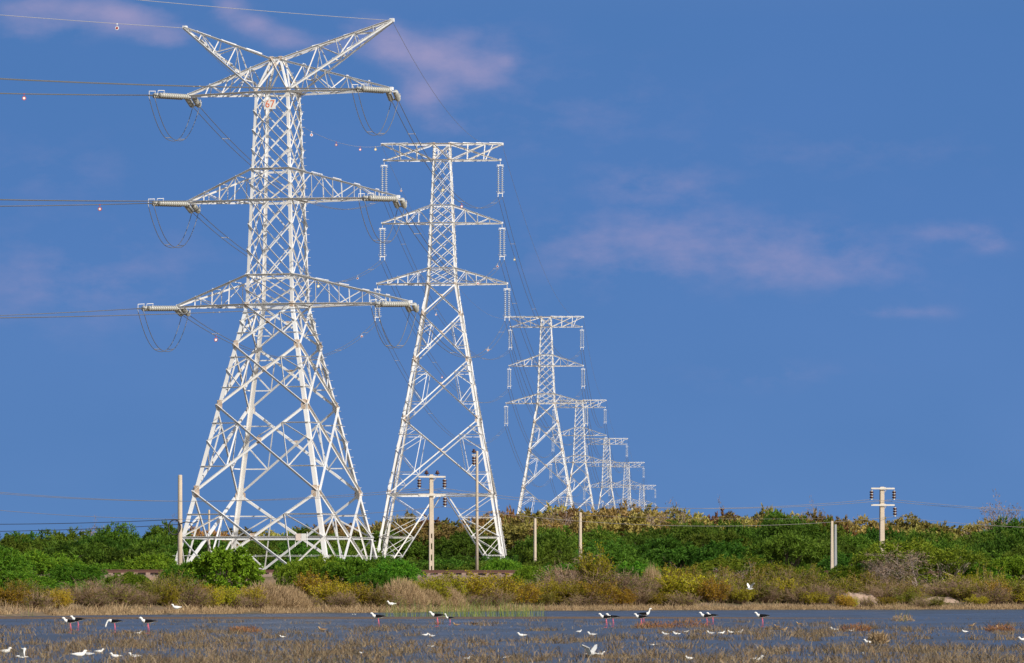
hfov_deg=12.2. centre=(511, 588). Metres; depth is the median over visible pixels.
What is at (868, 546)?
thorn tree
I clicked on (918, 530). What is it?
dry tree
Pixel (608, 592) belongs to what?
shrub
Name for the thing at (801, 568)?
thorn tree
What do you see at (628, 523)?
dry tree
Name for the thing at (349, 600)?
shrub
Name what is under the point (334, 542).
thorn tree
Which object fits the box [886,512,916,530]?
dry tree
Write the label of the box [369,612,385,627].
stilt
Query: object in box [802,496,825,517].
bare tree
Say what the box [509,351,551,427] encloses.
conductor
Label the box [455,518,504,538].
dry tree
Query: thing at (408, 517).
dry tree
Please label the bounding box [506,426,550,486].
conductor
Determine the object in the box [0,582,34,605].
shrub
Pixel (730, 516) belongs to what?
dry tree
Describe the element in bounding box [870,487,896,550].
utility pole
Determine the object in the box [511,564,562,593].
bush
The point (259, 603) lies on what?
shrub
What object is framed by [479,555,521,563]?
thorn tree
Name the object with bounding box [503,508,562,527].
dry tree
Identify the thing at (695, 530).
thorn tree
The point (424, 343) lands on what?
conductor
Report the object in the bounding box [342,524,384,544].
dry tree
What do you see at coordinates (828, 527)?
thorn tree
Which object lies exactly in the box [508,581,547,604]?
shrub
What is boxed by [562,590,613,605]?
shrub
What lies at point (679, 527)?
thorn tree
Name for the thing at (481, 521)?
dry tree
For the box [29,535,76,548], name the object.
thorn tree
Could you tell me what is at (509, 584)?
shrub
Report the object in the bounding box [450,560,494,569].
thorn tree
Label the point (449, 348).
conductor
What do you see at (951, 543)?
thorn tree
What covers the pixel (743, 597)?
shrub
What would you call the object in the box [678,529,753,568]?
thorn tree
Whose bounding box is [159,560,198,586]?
thorn bush
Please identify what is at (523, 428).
conductor
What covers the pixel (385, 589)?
shrub
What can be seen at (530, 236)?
earth wire
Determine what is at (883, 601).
shrub
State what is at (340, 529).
dry tree
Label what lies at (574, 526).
dry tree
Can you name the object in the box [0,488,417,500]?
overhead wire
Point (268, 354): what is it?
conductor
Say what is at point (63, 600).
shrub
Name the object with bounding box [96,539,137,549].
thorn tree
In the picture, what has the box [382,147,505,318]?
earth wire
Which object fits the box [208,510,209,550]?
utility pole
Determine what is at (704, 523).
dry tree
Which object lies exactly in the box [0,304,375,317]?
conductor
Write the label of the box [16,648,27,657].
white bird
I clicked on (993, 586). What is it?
shrub
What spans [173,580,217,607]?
shrub
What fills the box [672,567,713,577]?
thorn tree
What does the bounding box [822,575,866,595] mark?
shrub
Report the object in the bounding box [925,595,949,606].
shrub
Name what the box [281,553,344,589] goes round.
thorn bush
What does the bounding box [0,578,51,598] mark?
shrub
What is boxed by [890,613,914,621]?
weed clump
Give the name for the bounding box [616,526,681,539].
thorn tree
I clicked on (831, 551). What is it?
utility pole
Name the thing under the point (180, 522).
utility pole
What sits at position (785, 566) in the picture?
thorn tree
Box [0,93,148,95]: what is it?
conductor
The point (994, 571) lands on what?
thorn bush
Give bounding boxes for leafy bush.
[184,545,266,593]
[189,567,224,587]
[225,560,264,592]
[306,556,361,582]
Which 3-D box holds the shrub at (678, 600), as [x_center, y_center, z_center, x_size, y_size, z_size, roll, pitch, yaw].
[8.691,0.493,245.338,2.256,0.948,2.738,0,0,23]
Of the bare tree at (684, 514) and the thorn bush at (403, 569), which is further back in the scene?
the bare tree at (684, 514)
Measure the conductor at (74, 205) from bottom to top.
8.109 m
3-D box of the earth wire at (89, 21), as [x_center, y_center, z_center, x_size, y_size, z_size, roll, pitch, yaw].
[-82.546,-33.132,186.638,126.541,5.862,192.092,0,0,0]
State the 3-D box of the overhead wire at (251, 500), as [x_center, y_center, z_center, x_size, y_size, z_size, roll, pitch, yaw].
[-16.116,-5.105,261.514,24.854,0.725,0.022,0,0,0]
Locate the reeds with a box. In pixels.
[21,591,912,621]
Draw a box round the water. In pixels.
[0,609,1023,662]
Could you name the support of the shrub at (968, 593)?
on the ground at (267, 579)
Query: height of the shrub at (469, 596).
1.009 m
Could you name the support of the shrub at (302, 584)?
on the ground at (267, 579)
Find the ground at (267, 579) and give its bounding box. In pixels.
[0,577,1022,615]
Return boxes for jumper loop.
[137,309,187,351]
[148,204,198,247]
[149,96,198,140]
[352,89,397,135]
[358,199,403,243]
[370,305,415,347]
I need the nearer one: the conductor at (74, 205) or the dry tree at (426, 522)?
the conductor at (74, 205)
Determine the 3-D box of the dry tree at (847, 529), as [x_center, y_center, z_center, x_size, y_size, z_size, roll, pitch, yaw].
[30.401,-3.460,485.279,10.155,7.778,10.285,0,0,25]
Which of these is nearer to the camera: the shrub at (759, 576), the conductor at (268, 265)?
the shrub at (759, 576)
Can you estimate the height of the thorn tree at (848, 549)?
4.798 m
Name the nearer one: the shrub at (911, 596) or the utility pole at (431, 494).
the shrub at (911, 596)
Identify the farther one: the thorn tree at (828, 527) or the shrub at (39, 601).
the thorn tree at (828, 527)
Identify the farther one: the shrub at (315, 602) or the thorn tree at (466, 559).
the thorn tree at (466, 559)
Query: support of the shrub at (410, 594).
on the ground at (267, 579)
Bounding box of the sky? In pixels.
[0,0,1023,540]
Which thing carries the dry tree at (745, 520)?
on the ground at (267, 579)
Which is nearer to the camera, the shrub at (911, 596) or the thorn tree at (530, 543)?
the shrub at (911, 596)
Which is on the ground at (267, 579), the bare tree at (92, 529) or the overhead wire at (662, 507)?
the bare tree at (92, 529)
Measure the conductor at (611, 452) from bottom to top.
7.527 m
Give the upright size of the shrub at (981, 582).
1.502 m
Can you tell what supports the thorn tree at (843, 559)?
on the ground at (267, 579)
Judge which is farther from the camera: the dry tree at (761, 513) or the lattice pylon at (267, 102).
the dry tree at (761, 513)
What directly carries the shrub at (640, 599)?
on the ground at (267, 579)
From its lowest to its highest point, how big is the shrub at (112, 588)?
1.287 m
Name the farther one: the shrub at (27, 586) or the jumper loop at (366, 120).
the jumper loop at (366, 120)
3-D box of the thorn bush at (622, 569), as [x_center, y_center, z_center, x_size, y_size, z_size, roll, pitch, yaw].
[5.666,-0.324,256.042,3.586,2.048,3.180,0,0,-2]
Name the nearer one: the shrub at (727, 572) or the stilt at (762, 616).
the stilt at (762, 616)
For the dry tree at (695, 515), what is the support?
on the ground at (267, 579)
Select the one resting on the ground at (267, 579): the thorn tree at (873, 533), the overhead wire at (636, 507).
the thorn tree at (873, 533)
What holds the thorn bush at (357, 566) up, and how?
on the ground at (267, 579)
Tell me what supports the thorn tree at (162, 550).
on the ground at (267, 579)
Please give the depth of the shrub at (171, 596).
205.16 m
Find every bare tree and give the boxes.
[80,518,103,534]
[532,553,639,581]
[537,497,583,527]
[644,501,689,528]
[710,562,755,583]
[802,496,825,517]
[851,542,933,584]
[860,557,895,581]
[959,514,990,538]
[978,489,1021,535]
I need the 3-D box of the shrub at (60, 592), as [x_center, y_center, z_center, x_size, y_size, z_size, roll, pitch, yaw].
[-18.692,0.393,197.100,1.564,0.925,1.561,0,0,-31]
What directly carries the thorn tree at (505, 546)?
on the ground at (267, 579)
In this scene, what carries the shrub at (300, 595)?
on the ground at (267, 579)
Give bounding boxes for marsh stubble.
[0,615,1023,662]
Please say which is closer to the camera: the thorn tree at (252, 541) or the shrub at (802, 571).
the shrub at (802, 571)
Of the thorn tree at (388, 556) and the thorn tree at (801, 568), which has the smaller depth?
the thorn tree at (801, 568)
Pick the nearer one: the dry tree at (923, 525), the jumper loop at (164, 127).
the jumper loop at (164, 127)
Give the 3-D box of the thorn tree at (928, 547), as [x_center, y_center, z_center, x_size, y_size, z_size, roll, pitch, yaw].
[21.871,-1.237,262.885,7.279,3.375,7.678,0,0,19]
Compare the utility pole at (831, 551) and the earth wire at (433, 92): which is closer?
the utility pole at (831, 551)
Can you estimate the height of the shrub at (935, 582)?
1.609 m
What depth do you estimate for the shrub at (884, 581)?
255.53 m
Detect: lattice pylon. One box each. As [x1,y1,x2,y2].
[138,18,418,569]
[374,142,510,558]
[504,316,588,513]
[549,400,609,511]
[583,438,630,510]
[607,462,646,509]
[627,485,655,508]
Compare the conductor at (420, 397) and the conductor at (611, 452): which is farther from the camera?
the conductor at (611, 452)
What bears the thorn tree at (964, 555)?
on the ground at (267, 579)
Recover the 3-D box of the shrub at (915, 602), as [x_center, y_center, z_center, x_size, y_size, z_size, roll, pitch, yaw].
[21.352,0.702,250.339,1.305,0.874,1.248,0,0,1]
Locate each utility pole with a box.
[168,475,197,564]
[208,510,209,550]
[417,470,446,569]
[472,449,478,569]
[534,518,536,561]
[579,512,581,558]
[830,521,833,568]
[834,524,836,570]
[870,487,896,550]
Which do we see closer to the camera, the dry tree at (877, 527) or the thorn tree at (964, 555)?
the thorn tree at (964, 555)
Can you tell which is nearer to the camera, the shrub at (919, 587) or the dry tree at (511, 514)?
the shrub at (919, 587)
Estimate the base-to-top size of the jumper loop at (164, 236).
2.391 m
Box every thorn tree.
[0,532,43,553]
[4,529,50,549]
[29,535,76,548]
[30,525,91,547]
[38,539,114,562]
[67,531,125,556]
[85,521,146,547]
[85,545,166,565]
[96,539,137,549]
[123,547,185,560]
[124,531,193,551]
[142,518,200,543]
[157,535,239,554]
[164,550,204,564]
[230,540,284,548]
[236,542,284,554]
[237,547,287,569]
[260,543,352,569]
[265,524,319,549]
[275,533,320,550]
[300,541,356,555]
[319,532,362,553]
[333,540,388,559]
[352,526,428,560]
[366,554,409,561]
[386,556,418,563]
[391,536,461,561]
[409,557,471,568]
[409,561,466,569]
[428,528,502,560]
[431,551,490,565]
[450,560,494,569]
[473,535,517,560]
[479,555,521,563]
[505,529,577,560]
[514,524,587,556]
[516,536,577,563]
[521,551,588,567]
[562,542,657,568]
[572,537,632,550]
[573,525,635,543]
[574,536,640,560]
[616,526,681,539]
[620,531,664,546]
[624,533,692,568]
[636,545,707,569]
[665,519,723,568]
[666,519,705,536]
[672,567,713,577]
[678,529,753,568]
[683,536,764,569]
[690,553,777,579]
[709,516,752,535]
[735,523,772,541]
[741,528,843,569]
[741,560,799,580]
[742,534,812,573]
[748,513,839,566]
[750,509,817,566]
[788,564,829,582]
[799,534,866,568]
[806,550,870,570]
[808,517,849,541]
[838,533,874,549]
[848,545,917,584]
[849,525,906,543]
[850,536,967,585]
[858,538,905,556]
[892,542,967,570]
[900,527,946,544]
[902,544,998,584]
[914,540,970,551]
[928,531,976,546]
[931,537,971,549]
[944,547,1001,568]
[956,529,1021,547]
[966,533,1023,557]
[973,515,1023,539]
[998,544,1023,562]
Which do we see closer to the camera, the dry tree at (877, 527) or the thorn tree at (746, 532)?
the thorn tree at (746, 532)
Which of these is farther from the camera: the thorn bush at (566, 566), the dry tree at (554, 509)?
the dry tree at (554, 509)
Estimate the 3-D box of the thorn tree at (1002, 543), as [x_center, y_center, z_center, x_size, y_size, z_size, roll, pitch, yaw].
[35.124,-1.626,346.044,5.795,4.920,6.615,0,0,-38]
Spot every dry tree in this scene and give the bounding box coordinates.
[188,526,237,545]
[221,526,257,546]
[245,529,278,544]
[262,527,292,542]
[291,522,346,542]
[317,520,372,533]
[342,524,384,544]
[373,510,425,534]
[391,519,427,557]
[398,522,485,559]
[417,514,449,529]
[434,517,471,531]
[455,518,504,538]
[460,510,510,556]
[478,506,546,525]
[491,518,540,558]
[502,504,516,524]
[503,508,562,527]
[523,517,569,549]
[530,501,592,517]
[555,503,578,524]
[565,509,607,536]
[583,500,648,527]
[583,509,655,540]
[627,502,657,516]
[642,505,689,527]
[645,518,677,533]
[665,506,716,525]
[685,519,708,527]
[690,509,736,523]
[713,510,759,527]
[717,515,754,530]
[750,503,793,518]
[751,514,774,526]
[786,511,816,522]
[800,516,856,535]
[801,506,850,527]
[835,514,886,533]
[843,523,891,536]
[864,516,897,531]
[876,526,902,537]
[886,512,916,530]
[899,515,963,538]
[899,523,957,540]
[952,522,971,534]
[959,514,1004,537]
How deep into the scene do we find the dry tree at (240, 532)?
580.70 m
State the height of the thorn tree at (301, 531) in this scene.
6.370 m
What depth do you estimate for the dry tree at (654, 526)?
512.39 m
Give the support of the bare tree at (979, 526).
on the ground at (267, 579)
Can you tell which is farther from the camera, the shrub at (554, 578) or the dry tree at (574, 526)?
the dry tree at (574, 526)
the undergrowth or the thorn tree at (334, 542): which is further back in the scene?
the thorn tree at (334, 542)
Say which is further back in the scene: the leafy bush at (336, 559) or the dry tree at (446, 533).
the dry tree at (446, 533)
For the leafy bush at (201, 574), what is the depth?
235.74 m
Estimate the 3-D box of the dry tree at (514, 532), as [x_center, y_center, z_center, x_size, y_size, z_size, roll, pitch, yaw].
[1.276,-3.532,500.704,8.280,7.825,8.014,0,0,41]
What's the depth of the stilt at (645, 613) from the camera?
150.65 m
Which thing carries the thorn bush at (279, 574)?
on the ground at (267, 579)
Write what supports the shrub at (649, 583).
on the ground at (267, 579)
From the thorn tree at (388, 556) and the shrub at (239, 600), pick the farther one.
the thorn tree at (388, 556)
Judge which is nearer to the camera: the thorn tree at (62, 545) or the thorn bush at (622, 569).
the thorn bush at (622, 569)
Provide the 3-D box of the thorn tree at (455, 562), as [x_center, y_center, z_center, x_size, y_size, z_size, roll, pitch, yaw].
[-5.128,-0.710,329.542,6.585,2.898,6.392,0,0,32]
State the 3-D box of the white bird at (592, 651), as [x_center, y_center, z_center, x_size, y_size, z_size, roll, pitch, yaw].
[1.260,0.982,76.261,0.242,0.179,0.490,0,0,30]
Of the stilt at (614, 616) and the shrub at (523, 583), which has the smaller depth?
the stilt at (614, 616)
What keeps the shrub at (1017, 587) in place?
on the ground at (267, 579)
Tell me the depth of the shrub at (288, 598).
214.11 m
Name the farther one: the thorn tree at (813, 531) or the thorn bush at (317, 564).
the thorn tree at (813, 531)
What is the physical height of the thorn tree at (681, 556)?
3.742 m
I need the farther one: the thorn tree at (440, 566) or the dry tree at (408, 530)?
the dry tree at (408, 530)
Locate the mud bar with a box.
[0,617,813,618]
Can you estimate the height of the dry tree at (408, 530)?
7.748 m
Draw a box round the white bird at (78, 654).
[71,650,86,656]
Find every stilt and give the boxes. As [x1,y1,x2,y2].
[59,617,77,632]
[69,615,85,629]
[105,619,122,632]
[136,617,156,633]
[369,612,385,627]
[427,611,444,626]
[596,613,612,627]
[603,613,619,626]
[631,613,647,626]
[638,608,651,618]
[699,612,713,625]
[754,612,769,626]
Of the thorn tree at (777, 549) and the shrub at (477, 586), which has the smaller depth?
the shrub at (477, 586)
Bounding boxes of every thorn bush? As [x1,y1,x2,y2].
[0,545,37,587]
[0,549,89,589]
[0,568,58,593]
[35,581,88,591]
[45,563,116,592]
[91,561,136,569]
[104,571,151,593]
[118,551,178,569]
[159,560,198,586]
[272,556,304,593]
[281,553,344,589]
[317,555,393,590]
[346,570,400,592]
[367,559,427,588]
[480,556,522,569]
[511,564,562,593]
[543,562,574,569]
[611,564,638,581]
[620,560,669,578]
[818,564,873,582]
[950,562,1023,583]
[989,554,1023,585]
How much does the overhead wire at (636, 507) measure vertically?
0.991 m
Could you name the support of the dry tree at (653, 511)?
on the ground at (267, 579)
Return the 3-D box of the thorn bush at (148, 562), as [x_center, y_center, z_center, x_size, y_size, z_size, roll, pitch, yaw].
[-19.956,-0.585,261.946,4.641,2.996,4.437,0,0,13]
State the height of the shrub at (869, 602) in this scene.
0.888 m
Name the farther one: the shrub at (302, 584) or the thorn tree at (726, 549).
the thorn tree at (726, 549)
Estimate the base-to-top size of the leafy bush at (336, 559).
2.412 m
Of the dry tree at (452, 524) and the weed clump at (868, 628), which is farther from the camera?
the dry tree at (452, 524)
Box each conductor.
[0,78,356,88]
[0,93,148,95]
[0,198,357,201]
[0,203,150,206]
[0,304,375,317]
[0,308,142,315]
[184,316,373,358]
[193,107,379,209]
[193,213,384,283]
[375,321,505,444]
[380,261,502,402]
[384,202,508,359]
[392,101,497,208]
[398,208,503,281]
[411,312,508,357]
[498,197,580,359]
[500,260,581,402]
[505,321,584,444]
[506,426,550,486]
[508,390,553,457]
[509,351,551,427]
[581,350,604,427]
[582,389,606,457]
[585,426,608,486]
[605,425,627,472]
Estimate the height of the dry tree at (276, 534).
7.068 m
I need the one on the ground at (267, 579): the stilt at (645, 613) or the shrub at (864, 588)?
the shrub at (864, 588)
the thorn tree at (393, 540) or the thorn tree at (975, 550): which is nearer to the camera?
the thorn tree at (975, 550)
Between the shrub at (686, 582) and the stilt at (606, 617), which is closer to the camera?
the stilt at (606, 617)
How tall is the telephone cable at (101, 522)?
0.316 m
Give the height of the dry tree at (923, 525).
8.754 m
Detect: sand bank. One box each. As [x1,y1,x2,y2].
[843,591,878,605]
[898,596,958,603]
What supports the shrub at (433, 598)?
on the ground at (267, 579)
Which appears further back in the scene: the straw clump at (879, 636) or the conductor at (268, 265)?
the conductor at (268, 265)
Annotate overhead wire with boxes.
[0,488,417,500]
[0,488,443,500]
[0,506,443,519]
[420,488,870,508]
[445,488,892,508]
[450,507,888,525]
[589,515,825,518]
[872,499,1017,510]
[899,517,1023,527]
[901,500,1015,509]
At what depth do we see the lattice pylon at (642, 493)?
2049.30 m
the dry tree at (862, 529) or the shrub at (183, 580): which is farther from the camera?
the dry tree at (862, 529)
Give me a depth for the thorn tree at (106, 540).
332.71 m
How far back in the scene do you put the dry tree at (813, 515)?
552.15 m
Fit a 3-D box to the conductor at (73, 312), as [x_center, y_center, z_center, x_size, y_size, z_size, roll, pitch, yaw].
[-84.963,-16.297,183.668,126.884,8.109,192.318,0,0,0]
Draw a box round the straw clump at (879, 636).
[866,630,890,644]
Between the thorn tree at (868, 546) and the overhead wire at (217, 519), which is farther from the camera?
the thorn tree at (868, 546)
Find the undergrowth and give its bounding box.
[0,583,1020,610]
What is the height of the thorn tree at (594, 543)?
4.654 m
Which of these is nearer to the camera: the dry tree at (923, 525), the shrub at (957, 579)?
the shrub at (957, 579)
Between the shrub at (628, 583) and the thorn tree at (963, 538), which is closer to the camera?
the shrub at (628, 583)
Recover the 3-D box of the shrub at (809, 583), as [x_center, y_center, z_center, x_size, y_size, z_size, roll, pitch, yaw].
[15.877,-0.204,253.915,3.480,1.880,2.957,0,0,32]
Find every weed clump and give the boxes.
[228,625,261,632]
[634,620,674,627]
[665,617,711,627]
[840,622,871,631]
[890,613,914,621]
[984,623,1015,631]
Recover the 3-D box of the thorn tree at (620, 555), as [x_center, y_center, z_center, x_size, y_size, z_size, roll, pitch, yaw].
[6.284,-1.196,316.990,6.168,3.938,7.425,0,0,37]
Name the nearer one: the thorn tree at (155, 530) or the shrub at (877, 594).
the shrub at (877, 594)
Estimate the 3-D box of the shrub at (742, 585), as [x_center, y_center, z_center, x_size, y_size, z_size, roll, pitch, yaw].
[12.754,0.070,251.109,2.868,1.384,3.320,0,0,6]
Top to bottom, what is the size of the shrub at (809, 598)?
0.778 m
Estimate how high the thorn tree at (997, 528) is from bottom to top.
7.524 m
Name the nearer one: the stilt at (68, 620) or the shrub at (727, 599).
the stilt at (68, 620)
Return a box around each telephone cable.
[0,519,179,524]
[0,524,179,531]
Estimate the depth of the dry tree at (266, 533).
556.49 m
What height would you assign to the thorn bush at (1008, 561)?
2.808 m
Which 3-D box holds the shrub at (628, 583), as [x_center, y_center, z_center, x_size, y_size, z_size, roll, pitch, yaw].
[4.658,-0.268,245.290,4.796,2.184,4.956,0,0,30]
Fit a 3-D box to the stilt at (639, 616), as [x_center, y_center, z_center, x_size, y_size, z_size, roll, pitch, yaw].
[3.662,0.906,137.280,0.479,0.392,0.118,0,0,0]
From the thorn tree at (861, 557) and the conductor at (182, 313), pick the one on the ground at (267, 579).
the thorn tree at (861, 557)
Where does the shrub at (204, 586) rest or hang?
on the ground at (267, 579)
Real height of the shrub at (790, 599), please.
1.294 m
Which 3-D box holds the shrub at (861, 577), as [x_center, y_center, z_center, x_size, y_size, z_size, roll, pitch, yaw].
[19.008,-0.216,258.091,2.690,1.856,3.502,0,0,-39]
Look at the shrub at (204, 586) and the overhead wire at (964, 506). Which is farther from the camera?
the overhead wire at (964, 506)
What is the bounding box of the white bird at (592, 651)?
[581,644,597,655]
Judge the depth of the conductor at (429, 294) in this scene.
552.93 m
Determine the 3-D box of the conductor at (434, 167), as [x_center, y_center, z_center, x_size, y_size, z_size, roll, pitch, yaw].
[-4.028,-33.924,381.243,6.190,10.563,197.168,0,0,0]
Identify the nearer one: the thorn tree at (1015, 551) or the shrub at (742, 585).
the shrub at (742, 585)
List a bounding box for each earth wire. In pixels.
[4,15,179,27]
[142,0,389,20]
[218,61,378,146]
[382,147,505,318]
[393,23,502,146]
[503,148,569,313]
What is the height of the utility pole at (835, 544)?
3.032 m
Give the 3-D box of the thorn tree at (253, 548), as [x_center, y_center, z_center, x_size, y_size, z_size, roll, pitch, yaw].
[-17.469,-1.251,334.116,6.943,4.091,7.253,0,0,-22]
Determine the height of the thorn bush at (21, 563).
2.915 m
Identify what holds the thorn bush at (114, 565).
on the ground at (267, 579)
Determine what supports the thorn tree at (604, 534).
on the ground at (267, 579)
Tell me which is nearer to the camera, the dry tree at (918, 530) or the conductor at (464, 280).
the conductor at (464, 280)
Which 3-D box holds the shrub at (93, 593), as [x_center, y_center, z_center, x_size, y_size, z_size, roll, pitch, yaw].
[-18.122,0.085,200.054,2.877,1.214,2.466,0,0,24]
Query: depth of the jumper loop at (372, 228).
278.28 m
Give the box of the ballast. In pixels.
[40,574,937,576]
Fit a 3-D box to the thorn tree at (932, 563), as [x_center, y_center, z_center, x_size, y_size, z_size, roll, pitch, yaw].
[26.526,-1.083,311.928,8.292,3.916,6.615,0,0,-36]
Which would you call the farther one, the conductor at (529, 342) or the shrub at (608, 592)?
the conductor at (529, 342)
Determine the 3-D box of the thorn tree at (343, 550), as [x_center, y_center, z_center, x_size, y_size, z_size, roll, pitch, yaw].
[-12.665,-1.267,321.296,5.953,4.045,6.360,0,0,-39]
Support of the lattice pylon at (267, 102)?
on the ground at (267, 579)
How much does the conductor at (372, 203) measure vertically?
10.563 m
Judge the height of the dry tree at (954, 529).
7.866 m
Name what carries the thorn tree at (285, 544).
on the ground at (267, 579)
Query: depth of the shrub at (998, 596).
252.95 m
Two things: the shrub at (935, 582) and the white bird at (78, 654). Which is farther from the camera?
the shrub at (935, 582)
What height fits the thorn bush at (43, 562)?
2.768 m
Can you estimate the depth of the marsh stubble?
85.20 m
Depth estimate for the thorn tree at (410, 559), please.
360.31 m
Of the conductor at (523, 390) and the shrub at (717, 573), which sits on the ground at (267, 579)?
the shrub at (717, 573)
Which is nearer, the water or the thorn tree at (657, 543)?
the water
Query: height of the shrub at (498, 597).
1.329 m
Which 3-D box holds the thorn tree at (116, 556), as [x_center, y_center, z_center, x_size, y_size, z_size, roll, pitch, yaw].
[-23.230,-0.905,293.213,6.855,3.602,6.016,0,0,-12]
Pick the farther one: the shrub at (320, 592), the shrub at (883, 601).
the shrub at (883, 601)
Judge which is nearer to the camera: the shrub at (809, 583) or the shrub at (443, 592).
the shrub at (443, 592)
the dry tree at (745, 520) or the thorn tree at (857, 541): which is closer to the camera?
the thorn tree at (857, 541)
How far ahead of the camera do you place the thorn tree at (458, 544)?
497.38 m
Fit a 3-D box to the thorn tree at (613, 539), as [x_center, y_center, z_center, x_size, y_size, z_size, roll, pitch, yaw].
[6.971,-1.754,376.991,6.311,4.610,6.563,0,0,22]
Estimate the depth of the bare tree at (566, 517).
520.77 m
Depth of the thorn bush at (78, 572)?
221.34 m
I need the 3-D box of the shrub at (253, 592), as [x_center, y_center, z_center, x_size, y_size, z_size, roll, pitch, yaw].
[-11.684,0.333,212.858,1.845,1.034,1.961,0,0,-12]
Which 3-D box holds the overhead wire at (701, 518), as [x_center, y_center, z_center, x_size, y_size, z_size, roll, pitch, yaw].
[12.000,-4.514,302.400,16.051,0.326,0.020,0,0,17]
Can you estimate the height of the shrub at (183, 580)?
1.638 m
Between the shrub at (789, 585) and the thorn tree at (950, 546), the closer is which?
the shrub at (789, 585)
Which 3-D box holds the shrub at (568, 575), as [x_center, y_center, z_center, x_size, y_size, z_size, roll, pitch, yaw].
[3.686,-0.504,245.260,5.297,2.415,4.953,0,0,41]
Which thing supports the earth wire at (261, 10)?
attached to the lattice pylon at (267, 102)
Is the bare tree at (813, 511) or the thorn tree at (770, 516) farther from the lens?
the bare tree at (813, 511)
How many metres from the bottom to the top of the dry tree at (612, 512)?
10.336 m
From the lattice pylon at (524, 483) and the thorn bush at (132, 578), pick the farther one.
the lattice pylon at (524, 483)
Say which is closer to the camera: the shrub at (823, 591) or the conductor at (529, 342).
the shrub at (823, 591)
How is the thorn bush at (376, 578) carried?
on the ground at (267, 579)
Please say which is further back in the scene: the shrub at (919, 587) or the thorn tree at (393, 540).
the thorn tree at (393, 540)
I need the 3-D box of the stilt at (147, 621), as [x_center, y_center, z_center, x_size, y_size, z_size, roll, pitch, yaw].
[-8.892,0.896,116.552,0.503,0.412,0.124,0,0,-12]
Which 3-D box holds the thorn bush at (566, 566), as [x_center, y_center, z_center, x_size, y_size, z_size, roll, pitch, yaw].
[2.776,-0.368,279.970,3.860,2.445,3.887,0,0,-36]
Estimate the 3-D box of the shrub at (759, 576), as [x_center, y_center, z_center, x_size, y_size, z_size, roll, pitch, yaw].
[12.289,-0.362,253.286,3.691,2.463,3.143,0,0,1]
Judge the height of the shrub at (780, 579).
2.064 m
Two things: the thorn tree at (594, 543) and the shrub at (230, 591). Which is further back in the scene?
the thorn tree at (594, 543)
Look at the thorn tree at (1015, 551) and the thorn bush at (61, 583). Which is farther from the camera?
the thorn tree at (1015, 551)
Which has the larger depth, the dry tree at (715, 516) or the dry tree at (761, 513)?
the dry tree at (761, 513)
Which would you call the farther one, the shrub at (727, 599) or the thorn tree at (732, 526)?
the thorn tree at (732, 526)
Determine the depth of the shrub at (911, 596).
252.07 m
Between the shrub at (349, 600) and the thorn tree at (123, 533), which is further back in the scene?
the thorn tree at (123, 533)
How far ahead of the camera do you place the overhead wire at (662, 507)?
268.89 m
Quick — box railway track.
[48,570,938,574]
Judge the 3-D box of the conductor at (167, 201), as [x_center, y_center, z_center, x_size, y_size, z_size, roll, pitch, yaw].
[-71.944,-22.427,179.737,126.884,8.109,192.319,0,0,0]
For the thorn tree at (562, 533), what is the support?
on the ground at (267, 579)
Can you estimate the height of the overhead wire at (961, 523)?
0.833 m
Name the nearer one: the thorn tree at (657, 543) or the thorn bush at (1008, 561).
the thorn bush at (1008, 561)
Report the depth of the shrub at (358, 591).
219.58 m
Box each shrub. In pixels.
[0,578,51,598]
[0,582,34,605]
[15,588,61,608]
[37,585,79,602]
[39,587,76,603]
[49,576,107,603]
[50,592,73,608]
[73,588,113,607]
[77,575,147,601]
[102,584,149,604]
[127,587,163,605]
[136,578,175,604]
[150,568,198,597]
[150,580,182,606]
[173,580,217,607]
[181,579,214,597]
[198,584,227,607]
[213,585,242,606]
[219,590,251,607]
[233,584,266,605]
[241,594,274,608]
[243,579,303,607]
[271,582,314,607]
[291,591,326,607]
[293,566,331,597]
[304,575,352,605]
[325,588,361,607]
[338,580,375,604]
[360,581,397,604]
[361,585,393,607]
[374,592,408,607]
[380,576,430,610]
[401,577,440,595]
[413,587,445,604]
[418,567,469,595]
[420,577,452,604]
[438,587,469,606]
[441,570,506,598]
[458,590,494,606]
[466,583,523,606]
[469,570,528,603]
[500,577,535,594]
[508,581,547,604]
[531,589,561,605]
[533,569,590,588]
[538,559,635,590]
[538,576,569,604]
[555,579,594,604]
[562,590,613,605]
[567,578,626,604]
[573,541,617,586]
[577,563,648,595]
[607,586,637,605]
[618,570,669,595]
[623,578,659,604]
[638,591,677,604]
[639,564,665,598]
[641,569,694,600]
[644,564,700,579]
[659,563,703,585]
[664,571,729,601]
[665,590,702,606]
[686,571,726,600]
[690,574,734,602]
[693,564,739,591]
[711,558,772,600]
[716,579,740,602]
[725,583,762,603]
[732,577,779,601]
[743,579,786,602]
[754,568,802,588]
[757,569,801,602]
[766,575,803,602]
[770,563,823,586]
[779,582,822,603]
[783,567,849,592]
[793,590,830,604]
[799,582,844,602]
[820,587,850,602]
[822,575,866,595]
[834,591,856,607]
[846,568,897,587]
[847,595,859,606]
[855,576,912,601]
[857,592,876,606]
[859,576,895,593]
[868,570,925,588]
[875,597,904,605]
[883,580,930,598]
[887,587,925,604]
[908,596,930,607]
[920,574,979,600]
[923,572,969,596]
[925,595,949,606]
[934,570,981,587]
[945,577,989,601]
[947,578,1015,594]
[962,594,993,605]
[968,561,1012,585]
[970,581,1015,603]
[977,579,1012,602]
[989,576,1023,603]
[1009,586,1023,604]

